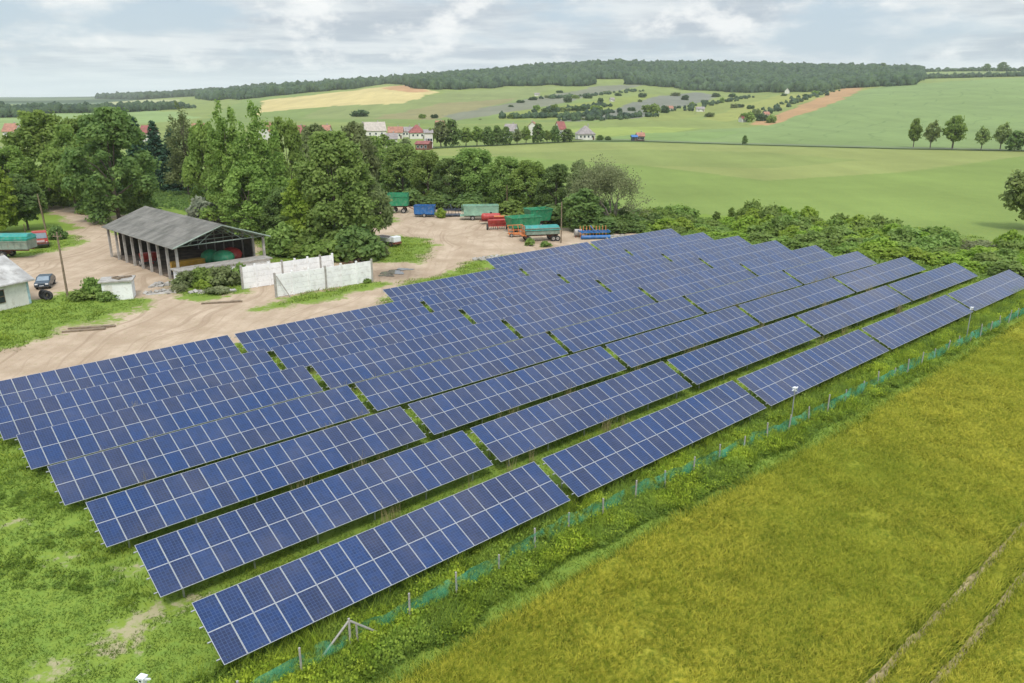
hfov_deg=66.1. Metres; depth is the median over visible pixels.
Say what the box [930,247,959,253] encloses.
hedge bush
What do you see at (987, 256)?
hedge bush
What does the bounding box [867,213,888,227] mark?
hedge bush
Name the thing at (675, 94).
hillside bush
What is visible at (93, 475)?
solar table
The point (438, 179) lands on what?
broadleaf tree
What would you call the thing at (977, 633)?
wheel track
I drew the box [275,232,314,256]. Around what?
bush
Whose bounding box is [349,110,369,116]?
hillside bush
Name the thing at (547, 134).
broadleaf tree
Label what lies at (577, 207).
broadleaf tree
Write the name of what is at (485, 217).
tank machine
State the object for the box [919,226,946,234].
hedge bush
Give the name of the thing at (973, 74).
hedgerow
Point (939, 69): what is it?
skyline hedge
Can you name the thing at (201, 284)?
bush
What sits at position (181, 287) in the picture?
bush
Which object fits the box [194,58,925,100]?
forest
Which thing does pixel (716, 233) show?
hedge bush
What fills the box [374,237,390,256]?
bush
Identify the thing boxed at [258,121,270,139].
village house
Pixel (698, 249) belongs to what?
solar table
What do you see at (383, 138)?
broadleaf tree
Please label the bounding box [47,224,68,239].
bush
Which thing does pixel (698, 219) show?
hedge bush
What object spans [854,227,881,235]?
hedge bush
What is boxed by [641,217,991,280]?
undergrowth
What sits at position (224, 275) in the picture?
bush
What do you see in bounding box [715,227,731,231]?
hedge bush
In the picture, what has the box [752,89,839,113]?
hedgerow
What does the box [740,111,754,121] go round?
hillside bush
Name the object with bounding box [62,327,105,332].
plank stack
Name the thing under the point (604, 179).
bare tree
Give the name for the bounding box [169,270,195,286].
bush
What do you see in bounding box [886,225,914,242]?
hedge bush
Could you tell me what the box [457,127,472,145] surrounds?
broadleaf tree
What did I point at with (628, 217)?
hedge bush
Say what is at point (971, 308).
security camera
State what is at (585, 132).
village house
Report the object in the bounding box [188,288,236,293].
rubble pile
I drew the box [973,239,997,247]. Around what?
hedge bush
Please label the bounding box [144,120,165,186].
spruce tree
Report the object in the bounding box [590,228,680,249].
solar table
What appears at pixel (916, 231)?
hedge bush
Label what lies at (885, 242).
hedge bush
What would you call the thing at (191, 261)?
seed drill
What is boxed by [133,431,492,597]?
solar table
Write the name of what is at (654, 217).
hedge bush
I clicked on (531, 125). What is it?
village house
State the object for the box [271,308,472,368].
solar table
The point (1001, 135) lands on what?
broadleaf tree
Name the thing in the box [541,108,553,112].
hillside bush
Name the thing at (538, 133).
broadleaf tree
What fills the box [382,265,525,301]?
solar table
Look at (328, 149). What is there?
broadleaf tree
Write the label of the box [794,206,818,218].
hedge bush
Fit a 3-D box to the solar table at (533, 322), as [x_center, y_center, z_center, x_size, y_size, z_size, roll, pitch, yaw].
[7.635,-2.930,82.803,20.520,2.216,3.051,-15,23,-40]
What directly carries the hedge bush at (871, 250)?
on the ground at (962, 197)
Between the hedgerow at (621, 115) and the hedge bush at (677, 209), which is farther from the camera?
the hedgerow at (621, 115)
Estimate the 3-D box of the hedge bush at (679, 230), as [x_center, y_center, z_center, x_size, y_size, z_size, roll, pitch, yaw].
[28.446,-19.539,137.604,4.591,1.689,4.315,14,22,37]
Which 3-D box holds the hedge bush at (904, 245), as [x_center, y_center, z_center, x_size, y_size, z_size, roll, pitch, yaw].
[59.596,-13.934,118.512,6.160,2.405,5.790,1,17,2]
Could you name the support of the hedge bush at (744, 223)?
on the ground at (962, 197)
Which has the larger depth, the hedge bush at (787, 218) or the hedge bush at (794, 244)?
the hedge bush at (787, 218)
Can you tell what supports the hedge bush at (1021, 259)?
on the ground at (962, 197)
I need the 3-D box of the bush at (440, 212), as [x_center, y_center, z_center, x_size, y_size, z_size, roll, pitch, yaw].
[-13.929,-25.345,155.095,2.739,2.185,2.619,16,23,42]
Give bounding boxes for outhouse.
[97,275,135,300]
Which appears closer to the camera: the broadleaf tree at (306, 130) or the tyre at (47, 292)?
the tyre at (47, 292)
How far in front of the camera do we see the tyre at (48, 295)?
92.50 m
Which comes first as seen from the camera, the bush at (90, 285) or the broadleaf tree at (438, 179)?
the bush at (90, 285)
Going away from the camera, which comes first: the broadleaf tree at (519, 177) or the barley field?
the barley field
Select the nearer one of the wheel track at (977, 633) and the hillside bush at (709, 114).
the wheel track at (977, 633)
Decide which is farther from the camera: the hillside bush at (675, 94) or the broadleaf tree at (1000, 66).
the broadleaf tree at (1000, 66)
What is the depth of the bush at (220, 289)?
95.22 m
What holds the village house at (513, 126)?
on the hills
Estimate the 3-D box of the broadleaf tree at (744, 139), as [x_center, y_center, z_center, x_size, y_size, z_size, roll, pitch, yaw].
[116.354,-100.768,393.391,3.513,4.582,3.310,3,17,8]
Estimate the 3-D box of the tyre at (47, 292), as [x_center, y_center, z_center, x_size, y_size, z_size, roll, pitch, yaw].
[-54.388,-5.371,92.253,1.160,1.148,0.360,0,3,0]
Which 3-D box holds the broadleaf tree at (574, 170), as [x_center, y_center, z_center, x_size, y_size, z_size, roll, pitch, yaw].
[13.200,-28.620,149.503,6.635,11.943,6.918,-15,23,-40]
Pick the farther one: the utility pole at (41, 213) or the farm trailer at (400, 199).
the farm trailer at (400, 199)
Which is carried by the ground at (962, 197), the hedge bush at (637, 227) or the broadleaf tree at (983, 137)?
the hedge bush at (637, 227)
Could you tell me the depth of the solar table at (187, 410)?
54.91 m
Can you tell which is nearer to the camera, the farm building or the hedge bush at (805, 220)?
the farm building
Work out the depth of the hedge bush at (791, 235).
127.58 m
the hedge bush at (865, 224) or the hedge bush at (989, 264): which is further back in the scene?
the hedge bush at (865, 224)
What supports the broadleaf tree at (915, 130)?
on the hills
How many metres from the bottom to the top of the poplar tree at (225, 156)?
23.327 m
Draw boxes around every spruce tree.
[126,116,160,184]
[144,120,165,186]
[157,128,194,191]
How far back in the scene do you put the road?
376.15 m
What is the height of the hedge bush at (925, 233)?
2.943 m
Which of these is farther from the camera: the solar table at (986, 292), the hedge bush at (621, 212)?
the hedge bush at (621, 212)
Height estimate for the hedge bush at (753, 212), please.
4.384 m
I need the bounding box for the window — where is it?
[0,289,5,303]
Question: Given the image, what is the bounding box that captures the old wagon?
[377,235,401,246]
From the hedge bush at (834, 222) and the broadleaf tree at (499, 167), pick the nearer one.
the hedge bush at (834, 222)
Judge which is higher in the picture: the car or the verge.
the verge
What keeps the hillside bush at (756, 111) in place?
on the hills
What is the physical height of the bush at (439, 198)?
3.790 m
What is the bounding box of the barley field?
[375,315,1023,682]
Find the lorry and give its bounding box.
[31,230,49,247]
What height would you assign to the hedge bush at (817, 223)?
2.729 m
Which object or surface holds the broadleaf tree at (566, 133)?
on the verge
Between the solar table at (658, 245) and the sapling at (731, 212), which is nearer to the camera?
the solar table at (658, 245)
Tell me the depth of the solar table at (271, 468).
46.30 m
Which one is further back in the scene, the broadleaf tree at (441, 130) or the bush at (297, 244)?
the broadleaf tree at (441, 130)
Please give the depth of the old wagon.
125.32 m
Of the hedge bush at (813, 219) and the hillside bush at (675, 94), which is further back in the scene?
the hillside bush at (675, 94)
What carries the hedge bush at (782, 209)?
on the ground at (962, 197)
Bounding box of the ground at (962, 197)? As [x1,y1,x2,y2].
[0,161,1023,682]
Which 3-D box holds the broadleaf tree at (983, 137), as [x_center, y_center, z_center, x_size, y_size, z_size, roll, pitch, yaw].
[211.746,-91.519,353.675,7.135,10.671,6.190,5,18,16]
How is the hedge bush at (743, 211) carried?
on the ground at (962, 197)
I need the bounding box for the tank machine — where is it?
[481,212,499,221]
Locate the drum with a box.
[574,229,581,236]
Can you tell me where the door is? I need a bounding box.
[104,285,112,294]
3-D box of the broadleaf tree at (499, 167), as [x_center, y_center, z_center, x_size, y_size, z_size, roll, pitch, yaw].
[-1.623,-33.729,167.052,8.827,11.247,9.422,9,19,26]
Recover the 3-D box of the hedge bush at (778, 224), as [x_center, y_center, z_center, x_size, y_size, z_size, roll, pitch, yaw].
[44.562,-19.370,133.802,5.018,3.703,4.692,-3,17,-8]
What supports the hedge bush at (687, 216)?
on the ground at (962, 197)
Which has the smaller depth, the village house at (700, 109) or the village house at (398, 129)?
the village house at (398, 129)
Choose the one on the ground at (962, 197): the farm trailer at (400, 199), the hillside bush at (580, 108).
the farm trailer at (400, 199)
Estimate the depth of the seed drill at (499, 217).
145.03 m
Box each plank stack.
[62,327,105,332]
[68,324,115,328]
[201,300,241,303]
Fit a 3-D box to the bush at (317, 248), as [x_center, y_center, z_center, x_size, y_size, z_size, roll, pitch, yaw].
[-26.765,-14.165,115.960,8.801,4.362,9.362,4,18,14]
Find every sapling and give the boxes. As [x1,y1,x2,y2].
[711,211,720,219]
[728,207,734,217]
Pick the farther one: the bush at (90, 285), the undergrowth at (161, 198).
the undergrowth at (161, 198)
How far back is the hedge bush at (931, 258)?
111.43 m
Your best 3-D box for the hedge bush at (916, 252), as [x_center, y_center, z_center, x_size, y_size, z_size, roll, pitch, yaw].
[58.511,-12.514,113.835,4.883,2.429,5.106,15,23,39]
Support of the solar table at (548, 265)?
on the ground at (962, 197)
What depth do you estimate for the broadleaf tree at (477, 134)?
377.72 m
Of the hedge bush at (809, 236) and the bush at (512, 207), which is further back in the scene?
the bush at (512, 207)
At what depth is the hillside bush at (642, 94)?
1143.80 m
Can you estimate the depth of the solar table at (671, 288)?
95.31 m
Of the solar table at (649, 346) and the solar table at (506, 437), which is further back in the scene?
the solar table at (649, 346)
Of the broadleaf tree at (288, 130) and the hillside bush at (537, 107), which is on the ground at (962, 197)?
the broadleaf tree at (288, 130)
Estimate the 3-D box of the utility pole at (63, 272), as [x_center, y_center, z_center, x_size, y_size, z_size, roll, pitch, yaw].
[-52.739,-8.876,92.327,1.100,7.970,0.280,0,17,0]
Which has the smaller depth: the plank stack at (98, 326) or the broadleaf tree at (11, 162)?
the plank stack at (98, 326)
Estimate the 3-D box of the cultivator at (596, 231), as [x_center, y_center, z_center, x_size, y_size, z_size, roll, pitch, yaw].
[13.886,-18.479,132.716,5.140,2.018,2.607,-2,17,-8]
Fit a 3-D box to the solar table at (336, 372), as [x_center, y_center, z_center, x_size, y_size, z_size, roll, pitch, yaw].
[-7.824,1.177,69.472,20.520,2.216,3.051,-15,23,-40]
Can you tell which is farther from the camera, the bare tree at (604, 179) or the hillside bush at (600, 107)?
the hillside bush at (600, 107)
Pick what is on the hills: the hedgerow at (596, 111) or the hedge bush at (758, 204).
the hedgerow at (596, 111)
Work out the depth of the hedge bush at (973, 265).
106.58 m
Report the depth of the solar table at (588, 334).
77.75 m
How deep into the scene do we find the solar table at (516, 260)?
111.58 m
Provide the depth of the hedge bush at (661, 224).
139.03 m
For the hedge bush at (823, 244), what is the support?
on the ground at (962, 197)
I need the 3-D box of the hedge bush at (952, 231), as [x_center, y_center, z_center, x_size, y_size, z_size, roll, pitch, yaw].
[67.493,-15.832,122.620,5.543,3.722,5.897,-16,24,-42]
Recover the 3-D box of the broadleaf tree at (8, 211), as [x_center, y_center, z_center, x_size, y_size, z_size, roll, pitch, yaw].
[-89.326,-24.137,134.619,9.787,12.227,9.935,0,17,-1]
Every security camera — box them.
[135,673,150,682]
[791,386,797,420]
[966,307,973,336]
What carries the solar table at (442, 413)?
on the ground at (962, 197)
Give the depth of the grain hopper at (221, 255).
106.95 m
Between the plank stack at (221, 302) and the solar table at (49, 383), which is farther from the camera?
the plank stack at (221, 302)
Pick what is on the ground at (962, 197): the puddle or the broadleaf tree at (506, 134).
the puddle
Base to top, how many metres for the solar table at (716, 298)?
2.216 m
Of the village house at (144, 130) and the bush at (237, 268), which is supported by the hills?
the village house at (144, 130)
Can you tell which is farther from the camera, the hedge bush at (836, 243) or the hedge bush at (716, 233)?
the hedge bush at (716, 233)
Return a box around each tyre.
[41,290,49,298]
[43,291,52,299]
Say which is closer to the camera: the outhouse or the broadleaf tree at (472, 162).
the outhouse
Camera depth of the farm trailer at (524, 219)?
137.46 m
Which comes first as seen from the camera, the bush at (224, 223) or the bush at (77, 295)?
the bush at (77, 295)
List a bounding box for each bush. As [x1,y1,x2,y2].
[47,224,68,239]
[66,289,95,300]
[79,276,101,298]
[95,291,119,301]
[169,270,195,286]
[169,281,188,292]
[185,195,222,223]
[188,266,214,286]
[192,279,212,289]
[202,285,229,294]
[206,202,230,229]
[208,265,240,285]
[231,262,247,285]
[261,220,299,254]
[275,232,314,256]
[295,232,357,262]
[334,224,385,261]
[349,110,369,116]
[363,278,371,282]
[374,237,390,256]
[398,188,424,205]
[417,190,454,207]
[418,114,426,118]
[434,208,446,217]
[446,192,488,208]
[498,199,528,214]
[523,203,568,224]
[524,238,534,245]
[533,104,540,110]
[539,240,552,246]
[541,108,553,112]
[559,107,571,111]
[563,97,571,102]
[565,213,619,229]
[572,105,586,110]
[583,95,592,98]
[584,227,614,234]
[589,105,602,110]
[609,213,625,219]
[609,220,632,233]
[617,205,632,215]
[619,212,645,221]
[624,219,646,232]
[627,107,635,110]
[635,206,658,217]
[638,93,646,96]
[638,219,654,231]
[641,103,660,114]
[645,212,661,224]
[649,217,680,230]
[658,208,678,218]
[661,105,669,112]
[663,224,686,233]
[664,204,684,215]
[670,92,680,95]
[673,217,695,229]
[675,203,700,218]
[675,212,697,222]
[681,94,688,99]
[692,226,709,232]
[693,223,709,228]
[694,217,704,223]
[701,220,725,226]
[704,112,714,116]
[705,231,725,237]
[709,229,727,232]
[711,93,720,96]
[712,225,729,228]
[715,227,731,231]
[716,217,735,224]
[724,230,743,236]
[730,103,738,107]
[730,233,753,240]
[731,215,760,230]
[735,198,762,214]
[736,204,758,220]
[737,208,760,219]
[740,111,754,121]
[746,105,754,108]
[746,221,777,236]
[746,231,777,242]
[752,214,774,224]
[753,108,760,115]
[755,113,767,120]
[756,202,786,218]
[766,114,776,122]
[767,235,791,243]
[771,218,786,235]
[777,206,795,218]
[777,215,799,221]
[777,225,799,235]
[778,233,795,238]
[783,221,809,230]
[783,239,806,249]
[787,207,800,218]
[791,226,823,238]
[793,229,827,242]
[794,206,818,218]
[798,216,812,224]
[804,239,835,251]
[807,215,823,223]
[811,220,827,226]
[821,226,845,240]
[823,217,854,227]
[824,238,844,246]
[830,213,849,220]
[833,241,859,253]
[835,224,858,235]
[842,234,861,238]
[843,236,863,243]
[844,214,875,226]
[849,242,891,259]
[850,218,876,231]
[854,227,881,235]
[860,231,890,239]
[861,236,898,249]
[863,233,881,242]
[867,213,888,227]
[879,222,901,234]
[880,217,903,230]
[883,247,909,260]
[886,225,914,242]
[887,223,923,238]
[896,241,917,250]
[905,246,929,260]
[908,236,942,251]
[914,231,929,237]
[914,245,931,251]
[917,250,953,265]
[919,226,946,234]
[929,229,965,247]
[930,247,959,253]
[934,228,961,247]
[936,226,951,230]
[936,245,966,249]
[936,254,971,265]
[956,245,994,259]
[960,260,986,273]
[961,239,978,248]
[969,250,1002,261]
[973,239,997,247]
[978,259,1012,273]
[985,259,1023,275]
[991,228,1023,244]
[993,246,1019,260]
[997,240,1021,252]
[1008,255,1022,259]
[1009,238,1023,242]
[1013,254,1023,265]
[1015,241,1023,249]
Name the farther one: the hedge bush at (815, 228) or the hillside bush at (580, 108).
the hillside bush at (580, 108)
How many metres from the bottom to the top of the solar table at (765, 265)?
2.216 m
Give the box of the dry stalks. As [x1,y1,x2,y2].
[47,273,932,523]
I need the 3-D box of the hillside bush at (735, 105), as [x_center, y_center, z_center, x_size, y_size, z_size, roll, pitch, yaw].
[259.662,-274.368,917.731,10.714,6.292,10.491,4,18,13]
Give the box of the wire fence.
[236,308,1023,682]
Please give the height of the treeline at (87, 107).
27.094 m
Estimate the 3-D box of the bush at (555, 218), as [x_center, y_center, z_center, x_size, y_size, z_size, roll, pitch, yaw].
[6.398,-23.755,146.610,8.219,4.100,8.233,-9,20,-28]
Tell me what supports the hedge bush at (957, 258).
on the ground at (962, 197)
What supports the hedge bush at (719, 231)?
on the ground at (962, 197)
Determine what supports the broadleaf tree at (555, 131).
on the verge
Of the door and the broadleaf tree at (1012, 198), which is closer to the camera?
the door
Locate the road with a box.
[621,139,1006,149]
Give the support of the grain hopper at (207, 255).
on the open shed
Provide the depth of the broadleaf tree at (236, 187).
128.63 m
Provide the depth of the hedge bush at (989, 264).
105.91 m
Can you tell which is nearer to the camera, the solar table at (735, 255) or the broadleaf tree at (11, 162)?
the solar table at (735, 255)
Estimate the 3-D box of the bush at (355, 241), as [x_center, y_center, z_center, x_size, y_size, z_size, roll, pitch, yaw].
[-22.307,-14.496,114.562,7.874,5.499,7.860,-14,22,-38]
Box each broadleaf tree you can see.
[0,109,94,207]
[0,145,45,196]
[0,167,19,229]
[6,173,47,229]
[35,123,91,207]
[52,106,161,224]
[62,115,107,192]
[179,120,214,202]
[215,164,284,238]
[260,187,300,236]
[268,116,308,207]
[279,178,331,234]
[288,123,336,182]
[288,130,384,244]
[337,120,383,187]
[352,174,395,231]
[369,135,392,182]
[379,143,425,192]
[380,134,389,146]
[385,139,398,147]
[399,138,410,144]
[405,150,448,195]
[428,158,466,198]
[432,120,450,146]
[443,119,461,146]
[450,148,495,202]
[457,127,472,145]
[471,126,483,141]
[481,126,494,144]
[487,156,525,203]
[492,125,503,144]
[499,126,512,144]
[503,159,551,207]
[511,129,523,141]
[521,126,530,140]
[530,123,545,142]
[533,163,570,206]
[544,130,551,140]
[550,125,560,141]
[556,187,604,224]
[560,128,574,141]
[563,159,595,195]
[742,135,747,143]
[908,118,922,146]
[922,120,941,148]
[941,115,967,147]
[974,126,991,149]
[981,64,990,70]
[992,122,1012,148]
[997,62,1009,70]
[998,169,1023,220]
[1004,130,1023,150]
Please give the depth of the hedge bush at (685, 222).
139.00 m
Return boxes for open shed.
[102,206,270,278]
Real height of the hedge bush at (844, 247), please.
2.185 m
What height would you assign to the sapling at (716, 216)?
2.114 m
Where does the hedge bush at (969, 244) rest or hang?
on the ground at (962, 197)
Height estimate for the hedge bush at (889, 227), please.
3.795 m
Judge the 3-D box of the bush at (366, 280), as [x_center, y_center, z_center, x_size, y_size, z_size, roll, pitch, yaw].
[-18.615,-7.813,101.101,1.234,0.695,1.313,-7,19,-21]
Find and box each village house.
[1,122,20,135]
[140,125,159,140]
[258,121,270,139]
[322,123,332,130]
[363,120,386,135]
[385,131,397,146]
[387,125,403,138]
[403,125,412,136]
[408,123,423,138]
[414,139,432,149]
[423,129,433,147]
[504,122,518,131]
[528,120,538,134]
[555,120,565,136]
[574,124,595,139]
[630,135,637,140]
[635,131,644,140]
[695,106,704,111]
[738,115,747,121]
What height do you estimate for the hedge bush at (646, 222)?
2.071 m
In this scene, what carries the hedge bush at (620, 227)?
on the ground at (962, 197)
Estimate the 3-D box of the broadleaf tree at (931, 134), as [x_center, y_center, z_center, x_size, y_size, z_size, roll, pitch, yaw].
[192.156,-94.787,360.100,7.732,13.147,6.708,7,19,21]
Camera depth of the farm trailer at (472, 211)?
151.45 m
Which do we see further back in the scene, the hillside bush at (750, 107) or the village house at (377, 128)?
the hillside bush at (750, 107)
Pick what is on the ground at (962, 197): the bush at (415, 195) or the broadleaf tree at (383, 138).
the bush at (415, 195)
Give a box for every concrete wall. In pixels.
[239,253,333,288]
[273,259,372,296]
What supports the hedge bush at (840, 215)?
on the ground at (962, 197)
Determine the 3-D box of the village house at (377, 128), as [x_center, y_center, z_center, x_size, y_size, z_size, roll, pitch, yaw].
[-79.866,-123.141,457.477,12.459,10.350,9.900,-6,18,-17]
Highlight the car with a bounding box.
[34,273,55,288]
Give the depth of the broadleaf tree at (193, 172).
140.88 m
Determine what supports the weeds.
on the ground at (962, 197)
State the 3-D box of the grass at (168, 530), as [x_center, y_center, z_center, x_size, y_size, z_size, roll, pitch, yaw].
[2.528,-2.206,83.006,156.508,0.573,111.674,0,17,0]
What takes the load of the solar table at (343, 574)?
on the ground at (962, 197)
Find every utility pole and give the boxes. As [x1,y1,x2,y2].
[37,194,46,230]
[52,232,68,296]
[560,202,561,242]
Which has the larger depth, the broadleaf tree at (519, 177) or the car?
the broadleaf tree at (519, 177)
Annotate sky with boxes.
[0,0,1023,96]
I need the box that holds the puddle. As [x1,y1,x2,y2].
[380,269,403,273]
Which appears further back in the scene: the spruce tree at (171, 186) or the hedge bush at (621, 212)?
the spruce tree at (171, 186)
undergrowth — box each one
[43,179,619,261]
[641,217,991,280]
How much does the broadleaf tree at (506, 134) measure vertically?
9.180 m
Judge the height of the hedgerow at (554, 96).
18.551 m
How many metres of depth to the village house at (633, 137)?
420.09 m
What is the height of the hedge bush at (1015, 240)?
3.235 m
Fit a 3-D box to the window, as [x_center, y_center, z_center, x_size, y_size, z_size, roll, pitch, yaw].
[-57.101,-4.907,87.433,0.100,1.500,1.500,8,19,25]
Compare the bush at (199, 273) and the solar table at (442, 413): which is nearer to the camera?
the solar table at (442, 413)
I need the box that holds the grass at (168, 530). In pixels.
[0,234,1023,682]
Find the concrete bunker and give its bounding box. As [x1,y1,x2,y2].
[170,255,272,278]
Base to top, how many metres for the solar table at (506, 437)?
2.216 m
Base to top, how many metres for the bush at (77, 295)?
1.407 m
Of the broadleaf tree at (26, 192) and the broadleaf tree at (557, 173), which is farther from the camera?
the broadleaf tree at (557, 173)
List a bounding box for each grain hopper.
[201,249,216,262]
[212,250,234,261]
[224,247,241,258]
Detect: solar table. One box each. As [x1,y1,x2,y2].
[0,335,240,406]
[0,349,281,439]
[15,365,322,469]
[46,385,369,505]
[84,406,425,547]
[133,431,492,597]
[191,462,569,664]
[235,298,429,351]
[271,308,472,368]
[310,319,518,388]
[355,332,568,410]
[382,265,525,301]
[408,346,625,436]
[420,271,566,311]
[460,278,608,323]
[470,361,691,465]
[486,242,597,268]
[504,286,655,337]
[518,247,630,275]
[542,380,765,496]
[550,296,703,352]
[556,251,670,282]
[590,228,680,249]
[596,257,711,291]
[606,306,758,369]
[622,232,713,254]
[640,263,756,301]
[660,236,750,260]
[667,316,820,389]
[685,271,801,312]
[698,240,790,267]
[737,329,888,408]
[738,278,854,326]
[740,245,833,275]
[784,251,876,284]
[797,285,910,337]
[835,257,925,293]
[861,295,972,351]
[889,262,976,303]
[948,270,1023,312]
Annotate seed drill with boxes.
[139,251,157,265]
[170,257,204,274]
[486,219,507,229]
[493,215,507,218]
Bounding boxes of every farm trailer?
[0,233,36,256]
[387,192,413,212]
[413,204,435,216]
[460,204,498,219]
[504,214,541,231]
[519,224,560,240]
[523,206,552,224]
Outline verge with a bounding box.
[433,140,1023,150]
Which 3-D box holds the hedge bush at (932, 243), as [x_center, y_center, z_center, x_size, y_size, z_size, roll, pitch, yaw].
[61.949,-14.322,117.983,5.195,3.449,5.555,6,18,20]
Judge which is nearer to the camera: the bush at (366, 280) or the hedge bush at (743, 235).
the bush at (366, 280)
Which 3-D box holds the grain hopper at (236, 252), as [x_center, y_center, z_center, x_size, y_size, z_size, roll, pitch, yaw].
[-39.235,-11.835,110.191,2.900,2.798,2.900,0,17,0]
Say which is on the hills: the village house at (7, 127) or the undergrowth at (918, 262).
the village house at (7, 127)
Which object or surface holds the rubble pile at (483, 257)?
on the ground at (962, 197)
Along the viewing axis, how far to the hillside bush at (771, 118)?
652.30 m
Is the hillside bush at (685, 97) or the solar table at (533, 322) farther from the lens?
the hillside bush at (685, 97)
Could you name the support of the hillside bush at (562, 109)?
on the hills
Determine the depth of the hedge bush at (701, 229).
136.80 m
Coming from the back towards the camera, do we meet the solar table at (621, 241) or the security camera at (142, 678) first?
the solar table at (621, 241)
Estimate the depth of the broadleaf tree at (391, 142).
351.33 m
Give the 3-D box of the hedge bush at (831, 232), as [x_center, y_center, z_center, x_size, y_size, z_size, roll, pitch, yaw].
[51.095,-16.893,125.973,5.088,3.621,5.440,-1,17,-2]
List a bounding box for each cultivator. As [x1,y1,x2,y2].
[443,204,460,216]
[578,225,610,238]
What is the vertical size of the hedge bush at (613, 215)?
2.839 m
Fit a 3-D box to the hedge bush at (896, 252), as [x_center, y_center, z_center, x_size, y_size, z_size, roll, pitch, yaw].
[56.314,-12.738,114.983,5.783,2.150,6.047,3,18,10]
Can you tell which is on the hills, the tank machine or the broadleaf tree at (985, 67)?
the broadleaf tree at (985, 67)
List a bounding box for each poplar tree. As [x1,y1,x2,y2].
[161,100,198,194]
[194,99,244,220]
[226,99,289,226]
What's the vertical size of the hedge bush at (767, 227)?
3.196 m
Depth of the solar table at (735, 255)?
113.17 m
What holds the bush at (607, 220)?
on the ground at (962, 197)
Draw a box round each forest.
[95,82,267,99]
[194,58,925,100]
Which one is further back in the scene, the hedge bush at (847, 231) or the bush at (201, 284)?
the hedge bush at (847, 231)
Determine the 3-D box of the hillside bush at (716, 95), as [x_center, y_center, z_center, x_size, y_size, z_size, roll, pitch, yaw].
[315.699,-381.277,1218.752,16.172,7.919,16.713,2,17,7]
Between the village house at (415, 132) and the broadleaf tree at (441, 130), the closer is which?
the broadleaf tree at (441, 130)
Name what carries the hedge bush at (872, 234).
on the ground at (962, 197)
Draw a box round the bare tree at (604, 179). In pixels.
[565,152,655,219]
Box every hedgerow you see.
[498,107,622,118]
[531,101,612,111]
[538,88,643,98]
[557,110,658,120]
[670,95,754,110]
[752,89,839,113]
[925,70,1023,78]
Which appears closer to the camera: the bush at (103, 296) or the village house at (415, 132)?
the bush at (103, 296)
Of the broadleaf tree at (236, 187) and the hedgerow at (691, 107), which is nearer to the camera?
the broadleaf tree at (236, 187)
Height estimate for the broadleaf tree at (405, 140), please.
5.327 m
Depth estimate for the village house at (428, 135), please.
361.53 m
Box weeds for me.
[0,287,1023,682]
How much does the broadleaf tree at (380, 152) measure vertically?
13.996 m
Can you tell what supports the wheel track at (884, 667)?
on the barley field
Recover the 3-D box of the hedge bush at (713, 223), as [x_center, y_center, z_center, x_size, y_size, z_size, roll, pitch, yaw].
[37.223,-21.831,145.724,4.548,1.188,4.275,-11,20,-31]
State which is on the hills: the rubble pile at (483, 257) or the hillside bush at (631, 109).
the hillside bush at (631, 109)
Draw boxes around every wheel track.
[865,522,1023,682]
[931,573,1023,682]
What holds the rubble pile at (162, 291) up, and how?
on the ground at (962, 197)
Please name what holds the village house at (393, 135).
on the hills
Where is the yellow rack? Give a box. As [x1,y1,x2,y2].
[507,224,522,236]
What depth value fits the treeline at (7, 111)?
890.82 m
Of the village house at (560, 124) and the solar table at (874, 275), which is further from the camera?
the village house at (560, 124)
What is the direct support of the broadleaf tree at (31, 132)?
on the ground at (962, 197)
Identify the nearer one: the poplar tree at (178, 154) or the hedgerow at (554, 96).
the poplar tree at (178, 154)
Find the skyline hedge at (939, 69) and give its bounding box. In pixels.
[925,66,1023,71]
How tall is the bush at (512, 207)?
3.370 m
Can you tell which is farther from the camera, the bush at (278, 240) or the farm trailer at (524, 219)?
the farm trailer at (524, 219)
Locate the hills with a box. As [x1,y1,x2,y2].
[0,71,1023,160]
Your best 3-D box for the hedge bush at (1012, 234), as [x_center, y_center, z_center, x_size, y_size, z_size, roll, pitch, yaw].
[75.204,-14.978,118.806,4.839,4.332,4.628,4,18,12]
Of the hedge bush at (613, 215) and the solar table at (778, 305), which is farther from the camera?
the hedge bush at (613, 215)
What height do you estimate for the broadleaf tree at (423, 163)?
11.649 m
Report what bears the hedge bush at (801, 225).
on the ground at (962, 197)
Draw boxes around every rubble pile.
[142,288,176,294]
[148,280,171,287]
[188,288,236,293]
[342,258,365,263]
[472,254,499,260]
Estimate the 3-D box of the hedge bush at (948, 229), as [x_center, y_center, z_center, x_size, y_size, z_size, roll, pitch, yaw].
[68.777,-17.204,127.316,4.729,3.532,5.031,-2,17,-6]
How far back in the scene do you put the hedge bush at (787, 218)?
135.61 m
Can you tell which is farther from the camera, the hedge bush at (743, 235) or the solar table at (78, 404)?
the hedge bush at (743, 235)
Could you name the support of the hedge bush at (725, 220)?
on the ground at (962, 197)
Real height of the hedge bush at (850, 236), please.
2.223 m
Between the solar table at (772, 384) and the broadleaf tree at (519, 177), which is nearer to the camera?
the solar table at (772, 384)
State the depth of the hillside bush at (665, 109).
798.10 m
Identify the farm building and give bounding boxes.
[0,255,34,310]
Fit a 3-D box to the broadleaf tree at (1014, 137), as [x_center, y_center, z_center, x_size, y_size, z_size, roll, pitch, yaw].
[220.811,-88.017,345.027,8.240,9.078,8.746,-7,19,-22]
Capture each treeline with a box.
[0,100,195,113]
[0,104,35,117]

